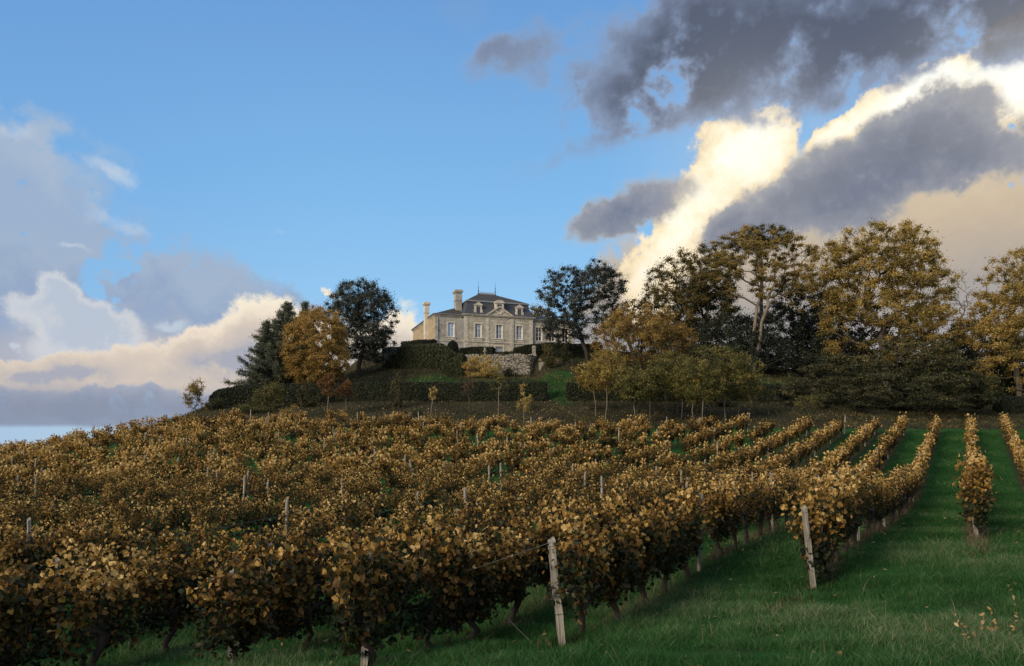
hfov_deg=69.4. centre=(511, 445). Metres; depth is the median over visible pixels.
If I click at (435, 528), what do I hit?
grapevine
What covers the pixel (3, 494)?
grapevine
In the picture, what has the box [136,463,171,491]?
grapevine
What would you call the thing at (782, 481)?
grapevine
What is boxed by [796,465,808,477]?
grapevine
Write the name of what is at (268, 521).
grapevine
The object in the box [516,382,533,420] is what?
sapling
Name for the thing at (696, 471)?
grapevine
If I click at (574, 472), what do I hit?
grapevine
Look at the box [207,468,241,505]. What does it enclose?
grapevine
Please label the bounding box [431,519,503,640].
grapevine
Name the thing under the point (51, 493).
grapevine
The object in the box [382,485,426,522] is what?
grapevine
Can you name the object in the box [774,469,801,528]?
grapevine
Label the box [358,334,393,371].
shrub
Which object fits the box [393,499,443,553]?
grapevine
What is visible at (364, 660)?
trellis post
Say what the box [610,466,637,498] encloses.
grapevine
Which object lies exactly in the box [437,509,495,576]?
grapevine
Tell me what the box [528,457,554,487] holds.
grapevine
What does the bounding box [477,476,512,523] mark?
grapevine
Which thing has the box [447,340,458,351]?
topiary dome
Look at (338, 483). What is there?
grapevine
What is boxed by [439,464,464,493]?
grapevine
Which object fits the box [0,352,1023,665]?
ground
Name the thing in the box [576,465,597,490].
grapevine
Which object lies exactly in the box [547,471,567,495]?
grapevine
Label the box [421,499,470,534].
grapevine
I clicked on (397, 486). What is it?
grapevine
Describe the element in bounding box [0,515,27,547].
grapevine
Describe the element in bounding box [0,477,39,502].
grapevine
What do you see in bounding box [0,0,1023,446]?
sky
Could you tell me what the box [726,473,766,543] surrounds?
grapevine
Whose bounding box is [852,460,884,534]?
grapevine
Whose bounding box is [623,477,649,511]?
grapevine
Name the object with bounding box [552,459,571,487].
grapevine
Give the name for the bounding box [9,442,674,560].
trellis wire
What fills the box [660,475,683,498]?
grapevine
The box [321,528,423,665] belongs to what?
grapevine
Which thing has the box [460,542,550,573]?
stay wire
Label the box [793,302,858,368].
tree
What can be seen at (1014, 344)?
tree
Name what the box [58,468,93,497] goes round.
grapevine
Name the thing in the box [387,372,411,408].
shrub
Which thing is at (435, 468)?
grapevine
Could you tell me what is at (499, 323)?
chateau
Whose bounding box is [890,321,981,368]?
tree
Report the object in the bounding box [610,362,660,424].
young tree
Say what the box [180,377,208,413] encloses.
shrub
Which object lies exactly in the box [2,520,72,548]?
grapevine
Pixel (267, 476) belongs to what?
grapevine
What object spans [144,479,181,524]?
grapevine
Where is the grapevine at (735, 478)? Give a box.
[724,469,744,507]
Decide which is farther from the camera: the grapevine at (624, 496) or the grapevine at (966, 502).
the grapevine at (966, 502)
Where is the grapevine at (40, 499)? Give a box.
[6,491,50,532]
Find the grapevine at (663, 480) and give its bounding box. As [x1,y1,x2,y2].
[649,471,673,493]
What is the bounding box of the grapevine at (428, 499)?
[413,474,441,515]
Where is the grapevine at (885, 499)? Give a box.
[876,476,898,529]
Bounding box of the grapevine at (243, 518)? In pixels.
[230,498,271,532]
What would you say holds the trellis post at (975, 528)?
on the ground at (836, 440)
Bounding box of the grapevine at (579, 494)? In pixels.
[555,487,591,510]
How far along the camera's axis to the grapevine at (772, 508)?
18.90 m
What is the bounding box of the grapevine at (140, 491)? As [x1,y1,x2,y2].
[124,470,160,500]
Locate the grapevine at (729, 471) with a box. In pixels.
[714,465,733,482]
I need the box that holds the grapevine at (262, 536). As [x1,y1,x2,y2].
[213,527,279,569]
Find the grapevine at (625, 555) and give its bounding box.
[577,508,653,620]
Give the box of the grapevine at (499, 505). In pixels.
[474,488,521,543]
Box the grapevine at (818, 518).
[776,482,853,585]
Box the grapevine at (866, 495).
[844,470,875,538]
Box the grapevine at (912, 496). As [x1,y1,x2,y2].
[907,469,918,504]
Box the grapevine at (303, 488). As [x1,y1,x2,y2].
[284,479,322,510]
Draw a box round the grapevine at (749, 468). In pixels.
[736,456,753,479]
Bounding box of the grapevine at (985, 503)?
[964,481,996,525]
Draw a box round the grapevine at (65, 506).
[48,501,84,525]
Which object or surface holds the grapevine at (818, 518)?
on the ground at (836, 440)
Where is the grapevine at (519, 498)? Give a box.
[488,489,537,526]
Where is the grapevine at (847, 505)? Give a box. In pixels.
[804,467,864,562]
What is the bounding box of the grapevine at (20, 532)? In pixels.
[0,525,26,550]
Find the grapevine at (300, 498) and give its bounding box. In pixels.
[281,485,325,524]
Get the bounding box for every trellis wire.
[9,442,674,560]
[23,462,713,598]
[42,445,712,577]
[253,462,771,575]
[380,459,830,570]
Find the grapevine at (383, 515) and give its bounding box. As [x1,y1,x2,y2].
[365,488,407,535]
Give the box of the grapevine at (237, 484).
[215,471,250,504]
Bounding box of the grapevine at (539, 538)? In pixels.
[505,506,568,604]
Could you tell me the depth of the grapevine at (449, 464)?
33.10 m
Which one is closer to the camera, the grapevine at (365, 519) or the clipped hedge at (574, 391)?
the grapevine at (365, 519)
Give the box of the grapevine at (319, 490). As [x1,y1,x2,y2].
[304,476,338,507]
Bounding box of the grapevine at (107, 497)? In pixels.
[72,489,126,531]
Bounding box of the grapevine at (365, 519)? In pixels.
[323,491,383,537]
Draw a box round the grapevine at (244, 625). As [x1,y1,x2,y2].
[178,545,280,664]
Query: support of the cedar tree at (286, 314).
on the ground at (836, 440)
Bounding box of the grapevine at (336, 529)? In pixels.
[325,517,386,555]
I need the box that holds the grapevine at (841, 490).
[797,474,857,568]
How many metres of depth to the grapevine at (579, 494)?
18.60 m
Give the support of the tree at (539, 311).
on the ground at (836, 440)
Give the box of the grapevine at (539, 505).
[532,485,567,535]
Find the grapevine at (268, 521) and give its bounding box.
[247,494,303,534]
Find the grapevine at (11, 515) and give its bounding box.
[0,507,16,539]
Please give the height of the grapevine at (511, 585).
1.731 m
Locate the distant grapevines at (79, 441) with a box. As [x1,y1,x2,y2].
[0,408,1023,498]
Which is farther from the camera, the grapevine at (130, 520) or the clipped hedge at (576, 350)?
the clipped hedge at (576, 350)
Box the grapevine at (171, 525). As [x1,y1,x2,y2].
[123,502,183,550]
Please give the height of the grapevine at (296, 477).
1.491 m
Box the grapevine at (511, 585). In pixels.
[483,523,543,622]
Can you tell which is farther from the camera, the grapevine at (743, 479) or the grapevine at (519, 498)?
the grapevine at (743, 479)
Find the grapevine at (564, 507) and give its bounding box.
[538,489,595,578]
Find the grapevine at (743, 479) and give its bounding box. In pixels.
[727,469,751,520]
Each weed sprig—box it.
[954,613,983,648]
[979,606,1016,634]
[1008,589,1023,638]
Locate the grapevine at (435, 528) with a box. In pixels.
[415,505,470,587]
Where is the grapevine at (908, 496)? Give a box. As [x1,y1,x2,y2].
[904,469,914,509]
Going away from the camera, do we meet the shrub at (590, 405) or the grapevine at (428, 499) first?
the grapevine at (428, 499)
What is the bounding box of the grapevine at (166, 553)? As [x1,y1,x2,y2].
[115,541,184,624]
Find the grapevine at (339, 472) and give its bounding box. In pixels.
[327,467,358,494]
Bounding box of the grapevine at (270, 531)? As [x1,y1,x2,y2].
[257,516,323,552]
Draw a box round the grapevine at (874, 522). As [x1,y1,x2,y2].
[869,475,889,531]
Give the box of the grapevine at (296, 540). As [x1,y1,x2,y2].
[234,521,310,592]
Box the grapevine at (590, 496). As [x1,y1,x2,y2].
[568,486,608,511]
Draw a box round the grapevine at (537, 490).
[524,474,559,517]
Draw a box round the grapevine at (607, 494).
[590,482,624,515]
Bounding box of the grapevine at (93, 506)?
[77,496,127,543]
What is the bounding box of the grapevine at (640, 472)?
[622,464,650,496]
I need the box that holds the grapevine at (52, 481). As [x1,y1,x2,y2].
[33,469,68,495]
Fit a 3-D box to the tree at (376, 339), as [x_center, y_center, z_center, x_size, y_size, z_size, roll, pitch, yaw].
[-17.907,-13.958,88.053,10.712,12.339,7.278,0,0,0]
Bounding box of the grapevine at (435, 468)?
[423,466,445,487]
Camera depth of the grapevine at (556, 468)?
31.70 m
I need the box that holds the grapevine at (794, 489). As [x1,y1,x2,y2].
[781,471,807,526]
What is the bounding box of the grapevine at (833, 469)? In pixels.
[825,464,839,474]
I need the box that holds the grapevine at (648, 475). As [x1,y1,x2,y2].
[636,468,657,492]
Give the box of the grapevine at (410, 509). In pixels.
[391,488,426,547]
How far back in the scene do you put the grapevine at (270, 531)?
16.43 m
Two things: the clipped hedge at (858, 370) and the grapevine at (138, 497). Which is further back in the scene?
the clipped hedge at (858, 370)
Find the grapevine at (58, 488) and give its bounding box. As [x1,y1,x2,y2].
[27,473,72,503]
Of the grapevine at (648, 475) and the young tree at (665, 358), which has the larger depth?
the young tree at (665, 358)
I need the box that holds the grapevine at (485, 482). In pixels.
[466,472,496,499]
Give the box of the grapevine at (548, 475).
[527,465,560,494]
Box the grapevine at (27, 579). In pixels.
[0,559,77,653]
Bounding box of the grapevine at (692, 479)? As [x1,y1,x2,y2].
[684,470,703,487]
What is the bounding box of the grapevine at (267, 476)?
[249,464,282,491]
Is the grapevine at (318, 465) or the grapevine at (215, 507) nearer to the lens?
the grapevine at (215, 507)
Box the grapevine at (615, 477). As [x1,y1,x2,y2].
[607,471,626,496]
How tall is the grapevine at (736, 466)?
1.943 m
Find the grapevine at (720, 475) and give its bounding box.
[706,469,732,491]
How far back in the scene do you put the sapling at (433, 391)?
67.46 m
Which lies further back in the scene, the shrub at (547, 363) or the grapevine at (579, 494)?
the shrub at (547, 363)
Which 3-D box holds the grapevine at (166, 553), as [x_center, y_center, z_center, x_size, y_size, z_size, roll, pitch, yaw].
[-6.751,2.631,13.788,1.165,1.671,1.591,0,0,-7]
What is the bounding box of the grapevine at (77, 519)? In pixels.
[52,506,110,543]
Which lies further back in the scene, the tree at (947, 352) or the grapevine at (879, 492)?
the tree at (947, 352)
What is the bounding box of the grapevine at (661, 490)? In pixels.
[638,473,668,518]
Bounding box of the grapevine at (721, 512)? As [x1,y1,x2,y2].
[696,474,743,557]
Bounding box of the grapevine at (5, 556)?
[0,535,31,575]
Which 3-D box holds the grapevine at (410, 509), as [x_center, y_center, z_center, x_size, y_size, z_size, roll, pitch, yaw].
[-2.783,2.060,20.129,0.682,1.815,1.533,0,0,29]
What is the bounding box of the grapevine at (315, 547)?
[280,526,351,603]
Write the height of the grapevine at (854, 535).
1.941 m
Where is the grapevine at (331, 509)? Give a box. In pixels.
[311,486,348,538]
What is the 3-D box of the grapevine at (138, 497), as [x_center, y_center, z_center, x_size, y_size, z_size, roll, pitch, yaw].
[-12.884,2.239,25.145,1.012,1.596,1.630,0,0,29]
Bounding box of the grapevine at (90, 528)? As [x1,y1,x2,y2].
[53,512,126,566]
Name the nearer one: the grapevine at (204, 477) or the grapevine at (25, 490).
the grapevine at (25, 490)
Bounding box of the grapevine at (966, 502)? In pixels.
[958,478,986,526]
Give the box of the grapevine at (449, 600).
[390,525,472,649]
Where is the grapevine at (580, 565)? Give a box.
[536,511,622,636]
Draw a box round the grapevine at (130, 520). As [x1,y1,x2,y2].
[102,500,172,556]
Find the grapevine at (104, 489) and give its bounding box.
[95,476,128,505]
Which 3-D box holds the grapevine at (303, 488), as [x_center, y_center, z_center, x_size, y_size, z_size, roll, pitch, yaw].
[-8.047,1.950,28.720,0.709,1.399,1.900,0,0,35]
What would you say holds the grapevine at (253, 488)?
on the ground at (836, 440)
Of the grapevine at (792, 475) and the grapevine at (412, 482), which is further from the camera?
the grapevine at (792, 475)
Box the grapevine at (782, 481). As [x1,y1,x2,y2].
[761,467,792,531]
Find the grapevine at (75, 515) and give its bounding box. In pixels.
[43,501,108,534]
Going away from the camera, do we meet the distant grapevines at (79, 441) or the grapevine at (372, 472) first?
the grapevine at (372, 472)
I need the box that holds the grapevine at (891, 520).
[887,471,901,524]
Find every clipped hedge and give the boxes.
[208,381,547,405]
[381,343,466,377]
[400,339,436,346]
[459,346,495,354]
[513,342,554,358]
[552,343,602,358]
[566,381,781,401]
[573,362,621,382]
[848,358,1023,397]
[992,395,1023,414]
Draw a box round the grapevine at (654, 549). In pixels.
[609,492,677,606]
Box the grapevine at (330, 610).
[307,529,387,632]
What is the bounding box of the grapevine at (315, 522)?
[287,501,346,550]
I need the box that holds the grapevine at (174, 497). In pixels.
[156,485,198,530]
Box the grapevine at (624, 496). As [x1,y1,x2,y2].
[604,481,647,533]
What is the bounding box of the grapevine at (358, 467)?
[344,463,376,499]
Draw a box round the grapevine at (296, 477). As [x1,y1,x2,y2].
[284,469,314,495]
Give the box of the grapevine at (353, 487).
[332,472,372,516]
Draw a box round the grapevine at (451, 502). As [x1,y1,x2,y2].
[436,483,473,519]
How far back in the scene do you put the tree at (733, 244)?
96.89 m
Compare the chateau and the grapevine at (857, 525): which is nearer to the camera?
the grapevine at (857, 525)
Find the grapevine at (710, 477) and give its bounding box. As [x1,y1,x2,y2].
[701,467,721,489]
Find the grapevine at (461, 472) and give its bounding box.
[450,463,475,487]
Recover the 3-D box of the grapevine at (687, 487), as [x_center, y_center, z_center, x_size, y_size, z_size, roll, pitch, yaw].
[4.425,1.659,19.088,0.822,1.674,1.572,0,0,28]
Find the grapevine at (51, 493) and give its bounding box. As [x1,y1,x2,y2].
[30,482,81,511]
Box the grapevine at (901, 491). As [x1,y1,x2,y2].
[894,478,905,517]
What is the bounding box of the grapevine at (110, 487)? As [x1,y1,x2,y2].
[104,473,142,506]
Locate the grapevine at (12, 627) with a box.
[0,568,73,665]
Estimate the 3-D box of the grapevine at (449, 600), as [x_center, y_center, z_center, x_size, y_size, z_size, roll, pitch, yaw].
[-1.031,2.024,10.069,0.910,1.941,1.537,0,0,36]
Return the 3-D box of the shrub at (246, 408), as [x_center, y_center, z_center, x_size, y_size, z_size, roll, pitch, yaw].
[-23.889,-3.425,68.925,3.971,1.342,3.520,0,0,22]
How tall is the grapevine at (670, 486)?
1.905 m
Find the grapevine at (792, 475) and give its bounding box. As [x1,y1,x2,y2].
[786,466,798,487]
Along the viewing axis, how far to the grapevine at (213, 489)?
27.94 m
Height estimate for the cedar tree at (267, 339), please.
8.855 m
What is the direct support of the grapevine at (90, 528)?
on the ground at (836, 440)
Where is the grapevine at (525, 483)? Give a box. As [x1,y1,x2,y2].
[512,472,549,505]
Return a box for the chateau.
[411,281,574,351]
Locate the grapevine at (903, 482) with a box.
[893,466,909,510]
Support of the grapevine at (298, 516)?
on the ground at (836, 440)
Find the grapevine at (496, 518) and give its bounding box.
[471,501,529,562]
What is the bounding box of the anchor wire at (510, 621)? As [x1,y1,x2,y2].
[486,597,535,646]
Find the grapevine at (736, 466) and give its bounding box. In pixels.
[721,461,741,480]
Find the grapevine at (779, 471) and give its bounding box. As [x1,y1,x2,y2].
[768,463,786,481]
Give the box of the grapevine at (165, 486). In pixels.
[143,477,180,499]
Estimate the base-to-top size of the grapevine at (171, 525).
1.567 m
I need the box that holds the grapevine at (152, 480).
[130,472,173,515]
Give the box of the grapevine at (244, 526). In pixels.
[215,494,269,544]
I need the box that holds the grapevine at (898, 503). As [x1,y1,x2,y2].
[893,476,903,510]
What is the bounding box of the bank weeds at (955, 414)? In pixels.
[116,350,1023,443]
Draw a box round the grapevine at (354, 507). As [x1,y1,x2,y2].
[337,493,381,533]
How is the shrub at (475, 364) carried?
on the ground at (836, 440)
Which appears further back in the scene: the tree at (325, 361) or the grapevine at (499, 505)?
the tree at (325, 361)
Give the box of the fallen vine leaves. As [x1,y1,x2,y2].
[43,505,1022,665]
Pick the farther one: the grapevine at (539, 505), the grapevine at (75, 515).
the grapevine at (75, 515)
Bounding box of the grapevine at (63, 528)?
[0,520,71,566]
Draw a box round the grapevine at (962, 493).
[956,484,996,509]
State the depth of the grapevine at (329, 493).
23.66 m
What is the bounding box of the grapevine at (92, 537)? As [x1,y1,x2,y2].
[71,524,140,597]
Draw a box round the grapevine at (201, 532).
[154,519,226,558]
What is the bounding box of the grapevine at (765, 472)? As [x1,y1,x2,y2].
[754,467,772,510]
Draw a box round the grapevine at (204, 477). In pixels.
[192,469,223,487]
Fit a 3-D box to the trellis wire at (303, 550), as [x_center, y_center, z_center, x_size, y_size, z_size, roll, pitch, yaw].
[3.891,1.015,26.684,0.008,2.165,42.497,0,0,32]
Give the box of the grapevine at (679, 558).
[635,501,694,594]
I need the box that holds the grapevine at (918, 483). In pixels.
[910,473,924,502]
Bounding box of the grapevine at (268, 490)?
[258,481,304,528]
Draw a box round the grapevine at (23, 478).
[4,472,39,504]
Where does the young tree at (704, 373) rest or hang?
on the ground at (836, 440)
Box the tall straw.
[298,526,1022,665]
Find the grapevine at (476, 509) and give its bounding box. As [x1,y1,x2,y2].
[448,492,497,531]
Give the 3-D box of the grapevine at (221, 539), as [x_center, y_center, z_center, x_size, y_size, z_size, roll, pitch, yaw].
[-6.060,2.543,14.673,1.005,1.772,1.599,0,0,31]
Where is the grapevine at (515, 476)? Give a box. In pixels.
[495,467,527,499]
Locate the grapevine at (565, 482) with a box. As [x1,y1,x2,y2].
[537,480,569,508]
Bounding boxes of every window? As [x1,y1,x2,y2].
[446,321,456,339]
[473,322,483,340]
[494,324,504,341]
[514,325,524,342]
[534,326,543,343]
[547,330,555,342]
[561,328,568,343]
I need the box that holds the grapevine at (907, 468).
[901,463,914,507]
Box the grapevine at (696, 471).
[691,468,711,486]
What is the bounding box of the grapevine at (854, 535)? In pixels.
[835,461,873,543]
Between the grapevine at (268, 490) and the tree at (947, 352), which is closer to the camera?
the grapevine at (268, 490)
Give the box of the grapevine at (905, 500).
[889,464,911,513]
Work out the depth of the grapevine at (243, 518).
23.72 m
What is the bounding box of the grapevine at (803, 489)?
[796,475,811,521]
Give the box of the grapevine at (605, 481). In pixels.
[589,473,617,505]
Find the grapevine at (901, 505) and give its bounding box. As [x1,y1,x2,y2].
[886,467,910,515]
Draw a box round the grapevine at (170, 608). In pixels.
[120,541,213,651]
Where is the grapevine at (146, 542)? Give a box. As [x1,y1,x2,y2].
[114,522,191,578]
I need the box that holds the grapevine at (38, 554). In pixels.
[0,520,84,585]
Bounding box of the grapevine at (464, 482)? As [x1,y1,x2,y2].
[449,473,486,503]
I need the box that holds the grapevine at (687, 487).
[673,477,699,514]
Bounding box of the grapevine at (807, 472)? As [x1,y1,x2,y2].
[799,466,813,478]
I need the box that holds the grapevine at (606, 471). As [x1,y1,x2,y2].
[596,460,618,488]
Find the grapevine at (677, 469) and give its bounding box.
[665,461,685,484]
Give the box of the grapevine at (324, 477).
[303,462,335,495]
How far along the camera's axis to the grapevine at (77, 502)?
23.44 m
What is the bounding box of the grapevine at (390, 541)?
[364,516,430,612]
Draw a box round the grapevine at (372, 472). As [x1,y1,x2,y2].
[350,466,383,502]
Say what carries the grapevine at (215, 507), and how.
on the ground at (836, 440)
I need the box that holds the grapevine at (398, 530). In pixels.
[362,508,423,559]
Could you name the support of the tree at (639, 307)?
on the ground at (836, 440)
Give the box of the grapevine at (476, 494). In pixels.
[456,480,501,523]
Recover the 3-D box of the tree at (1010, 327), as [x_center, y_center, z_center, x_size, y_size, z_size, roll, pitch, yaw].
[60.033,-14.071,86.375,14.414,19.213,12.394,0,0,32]
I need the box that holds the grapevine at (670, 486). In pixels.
[657,472,692,525]
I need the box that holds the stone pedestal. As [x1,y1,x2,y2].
[532,346,535,356]
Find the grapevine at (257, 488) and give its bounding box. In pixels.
[235,477,274,518]
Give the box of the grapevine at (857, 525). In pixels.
[840,478,866,552]
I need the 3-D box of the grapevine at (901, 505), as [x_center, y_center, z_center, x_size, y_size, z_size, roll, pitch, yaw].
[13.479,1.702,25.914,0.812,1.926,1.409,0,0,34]
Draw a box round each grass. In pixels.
[8,535,1023,665]
[390,369,572,399]
[600,430,1023,499]
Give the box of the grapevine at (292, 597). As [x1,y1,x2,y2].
[263,537,344,650]
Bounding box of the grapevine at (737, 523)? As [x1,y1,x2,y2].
[718,475,747,548]
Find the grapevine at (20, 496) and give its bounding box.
[3,490,43,509]
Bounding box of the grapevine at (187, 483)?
[180,474,213,500]
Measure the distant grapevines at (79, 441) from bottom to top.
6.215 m
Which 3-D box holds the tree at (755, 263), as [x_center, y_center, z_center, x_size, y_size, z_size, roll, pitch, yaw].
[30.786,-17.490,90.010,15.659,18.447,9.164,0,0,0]
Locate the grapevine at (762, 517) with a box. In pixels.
[742,469,773,539]
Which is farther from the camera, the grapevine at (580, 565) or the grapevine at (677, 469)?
the grapevine at (677, 469)
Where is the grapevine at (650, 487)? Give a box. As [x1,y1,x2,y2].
[634,474,660,504]
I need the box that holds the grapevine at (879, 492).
[866,472,886,533]
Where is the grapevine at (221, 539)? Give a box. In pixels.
[163,527,235,590]
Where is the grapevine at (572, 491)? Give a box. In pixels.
[558,474,584,504]
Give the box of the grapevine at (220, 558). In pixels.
[172,540,263,635]
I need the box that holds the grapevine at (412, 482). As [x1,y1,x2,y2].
[395,471,431,502]
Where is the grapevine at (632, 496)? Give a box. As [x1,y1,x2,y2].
[611,474,662,531]
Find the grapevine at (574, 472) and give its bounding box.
[557,466,581,497]
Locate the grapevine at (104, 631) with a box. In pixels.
[23,553,152,665]
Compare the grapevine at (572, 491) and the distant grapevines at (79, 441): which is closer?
the grapevine at (572, 491)
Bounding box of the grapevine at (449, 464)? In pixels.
[439,457,462,482]
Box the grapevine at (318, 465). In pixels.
[308,459,332,494]
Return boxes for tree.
[223,299,319,386]
[235,318,292,384]
[277,304,354,383]
[291,300,319,380]
[320,275,407,377]
[529,303,548,316]
[534,256,629,360]
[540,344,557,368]
[570,356,614,415]
[580,344,637,419]
[587,301,698,370]
[602,297,655,354]
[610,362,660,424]
[617,337,728,368]
[629,355,667,411]
[637,240,742,345]
[644,353,682,410]
[658,349,687,412]
[663,349,699,418]
[664,236,743,358]
[671,363,705,421]
[673,292,752,360]
[677,344,727,419]
[688,308,801,371]
[698,342,754,420]
[700,224,826,371]
[723,222,800,366]
[723,348,765,416]
[725,309,806,367]
[743,281,844,373]
[749,367,779,414]
[773,336,1007,411]
[789,317,872,380]
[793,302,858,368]
[796,216,975,390]
[806,323,919,377]
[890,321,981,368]
[940,268,981,348]
[940,318,1007,368]
[954,246,1023,395]
[961,344,1023,395]
[983,336,1023,361]
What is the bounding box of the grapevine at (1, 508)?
[0,498,16,532]
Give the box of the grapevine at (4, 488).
[0,481,8,499]
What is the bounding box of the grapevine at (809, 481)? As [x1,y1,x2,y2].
[796,470,819,498]
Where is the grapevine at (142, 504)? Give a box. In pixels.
[120,493,169,535]
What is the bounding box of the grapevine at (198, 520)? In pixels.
[182,500,239,556]
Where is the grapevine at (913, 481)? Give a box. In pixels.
[899,468,919,507]
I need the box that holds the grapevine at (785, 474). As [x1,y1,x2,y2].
[778,465,792,481]
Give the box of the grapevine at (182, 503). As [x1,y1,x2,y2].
[172,485,206,520]
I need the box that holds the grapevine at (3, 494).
[0,481,17,509]
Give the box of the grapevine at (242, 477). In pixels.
[229,465,256,493]
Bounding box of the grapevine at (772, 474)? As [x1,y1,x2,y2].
[759,469,778,488]
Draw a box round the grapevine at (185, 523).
[168,492,212,544]
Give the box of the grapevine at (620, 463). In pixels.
[604,459,625,482]
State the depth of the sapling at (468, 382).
69.48 m
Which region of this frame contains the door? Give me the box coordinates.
[494,345,503,351]
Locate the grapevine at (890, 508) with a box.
[882,481,898,528]
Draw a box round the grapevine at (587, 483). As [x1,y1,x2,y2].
[571,476,604,504]
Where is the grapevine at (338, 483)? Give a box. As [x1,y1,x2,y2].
[333,471,361,501]
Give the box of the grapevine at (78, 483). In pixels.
[61,473,102,511]
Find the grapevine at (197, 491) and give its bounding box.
[180,483,226,517]
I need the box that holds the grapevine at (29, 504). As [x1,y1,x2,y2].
[9,497,47,522]
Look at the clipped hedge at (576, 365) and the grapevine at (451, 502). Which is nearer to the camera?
the grapevine at (451, 502)
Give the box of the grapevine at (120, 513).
[83,498,143,540]
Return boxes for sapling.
[316,373,336,409]
[334,378,355,410]
[411,409,423,419]
[428,386,437,413]
[461,372,476,412]
[489,367,510,415]
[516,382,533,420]
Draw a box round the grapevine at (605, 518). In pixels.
[568,495,618,542]
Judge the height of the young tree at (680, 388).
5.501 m
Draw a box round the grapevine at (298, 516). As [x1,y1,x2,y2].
[277,499,323,541]
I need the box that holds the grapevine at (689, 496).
[660,482,709,578]
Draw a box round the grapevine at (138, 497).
[103,488,155,515]
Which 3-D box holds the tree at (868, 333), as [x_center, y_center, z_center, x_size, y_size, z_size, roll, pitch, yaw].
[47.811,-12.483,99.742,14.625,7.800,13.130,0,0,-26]
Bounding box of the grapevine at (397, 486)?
[391,464,412,498]
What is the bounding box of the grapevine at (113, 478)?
[84,470,121,497]
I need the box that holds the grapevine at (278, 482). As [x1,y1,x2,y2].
[264,471,300,499]
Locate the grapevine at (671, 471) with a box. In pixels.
[658,466,676,482]
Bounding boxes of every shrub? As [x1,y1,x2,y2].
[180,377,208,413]
[202,398,226,410]
[234,403,275,411]
[249,379,287,408]
[270,403,300,421]
[296,380,319,406]
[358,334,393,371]
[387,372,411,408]
[461,354,501,377]
[501,367,517,376]
[558,343,572,366]
[577,400,622,409]
[715,394,737,406]
[791,388,833,421]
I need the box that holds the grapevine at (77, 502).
[39,493,98,540]
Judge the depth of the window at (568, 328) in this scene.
111.61 m
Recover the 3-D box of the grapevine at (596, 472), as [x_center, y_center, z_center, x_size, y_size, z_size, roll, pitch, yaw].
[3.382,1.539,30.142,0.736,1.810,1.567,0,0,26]
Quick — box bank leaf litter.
[204,360,954,427]
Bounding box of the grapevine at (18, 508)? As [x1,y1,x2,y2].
[6,499,57,530]
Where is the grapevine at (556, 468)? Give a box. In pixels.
[540,459,561,485]
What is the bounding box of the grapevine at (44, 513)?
[0,493,62,542]
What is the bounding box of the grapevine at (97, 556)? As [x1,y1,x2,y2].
[42,538,133,636]
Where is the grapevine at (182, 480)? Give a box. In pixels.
[170,471,204,494]
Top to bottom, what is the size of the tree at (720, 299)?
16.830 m
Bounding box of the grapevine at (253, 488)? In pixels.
[245,475,276,499]
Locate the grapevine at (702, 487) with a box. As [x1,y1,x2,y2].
[681,472,711,522]
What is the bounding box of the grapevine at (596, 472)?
[585,461,607,494]
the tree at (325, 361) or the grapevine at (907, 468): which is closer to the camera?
the grapevine at (907, 468)
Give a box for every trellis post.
[25,517,30,565]
[34,474,36,513]
[55,558,60,627]
[228,568,233,662]
[242,475,245,521]
[266,543,272,602]
[285,497,288,545]
[340,478,344,523]
[360,553,372,665]
[463,487,467,513]
[548,536,564,646]
[600,476,602,498]
[697,493,702,570]
[769,472,773,527]
[801,505,816,590]
[854,473,859,540]
[972,503,978,535]
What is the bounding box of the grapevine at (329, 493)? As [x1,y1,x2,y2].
[310,487,350,531]
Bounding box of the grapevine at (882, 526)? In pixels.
[873,473,890,528]
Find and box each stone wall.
[465,354,527,374]
[525,354,537,374]
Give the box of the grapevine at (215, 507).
[191,488,244,535]
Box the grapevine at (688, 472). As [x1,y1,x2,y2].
[675,460,694,484]
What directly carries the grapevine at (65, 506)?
on the ground at (836, 440)
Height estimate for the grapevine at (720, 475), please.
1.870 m
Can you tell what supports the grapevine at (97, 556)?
on the ground at (836, 440)
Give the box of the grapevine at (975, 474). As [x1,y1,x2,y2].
[952,449,1000,535]
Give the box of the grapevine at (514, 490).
[495,479,530,514]
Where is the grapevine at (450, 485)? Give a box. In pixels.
[428,471,466,514]
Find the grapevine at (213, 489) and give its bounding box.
[201,473,230,508]
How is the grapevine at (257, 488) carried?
on the ground at (836, 440)
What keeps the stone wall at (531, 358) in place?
on the ground at (836, 440)
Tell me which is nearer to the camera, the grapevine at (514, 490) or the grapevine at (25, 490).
the grapevine at (514, 490)
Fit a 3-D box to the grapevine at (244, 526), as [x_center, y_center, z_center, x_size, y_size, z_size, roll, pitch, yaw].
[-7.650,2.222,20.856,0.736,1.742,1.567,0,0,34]
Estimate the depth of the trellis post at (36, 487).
28.73 m
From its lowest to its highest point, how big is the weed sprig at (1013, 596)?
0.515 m
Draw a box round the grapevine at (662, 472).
[646,463,667,489]
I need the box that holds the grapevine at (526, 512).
[501,499,543,547]
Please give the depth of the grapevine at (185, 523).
21.88 m
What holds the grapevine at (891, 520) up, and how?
on the ground at (836, 440)
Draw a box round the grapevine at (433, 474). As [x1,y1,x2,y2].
[416,464,449,496]
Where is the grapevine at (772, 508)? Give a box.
[750,480,788,531]
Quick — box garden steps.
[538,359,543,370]
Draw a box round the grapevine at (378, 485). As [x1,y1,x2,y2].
[359,474,391,514]
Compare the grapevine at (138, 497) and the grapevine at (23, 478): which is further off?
the grapevine at (23, 478)
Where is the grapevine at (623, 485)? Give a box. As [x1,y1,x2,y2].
[605,471,633,511]

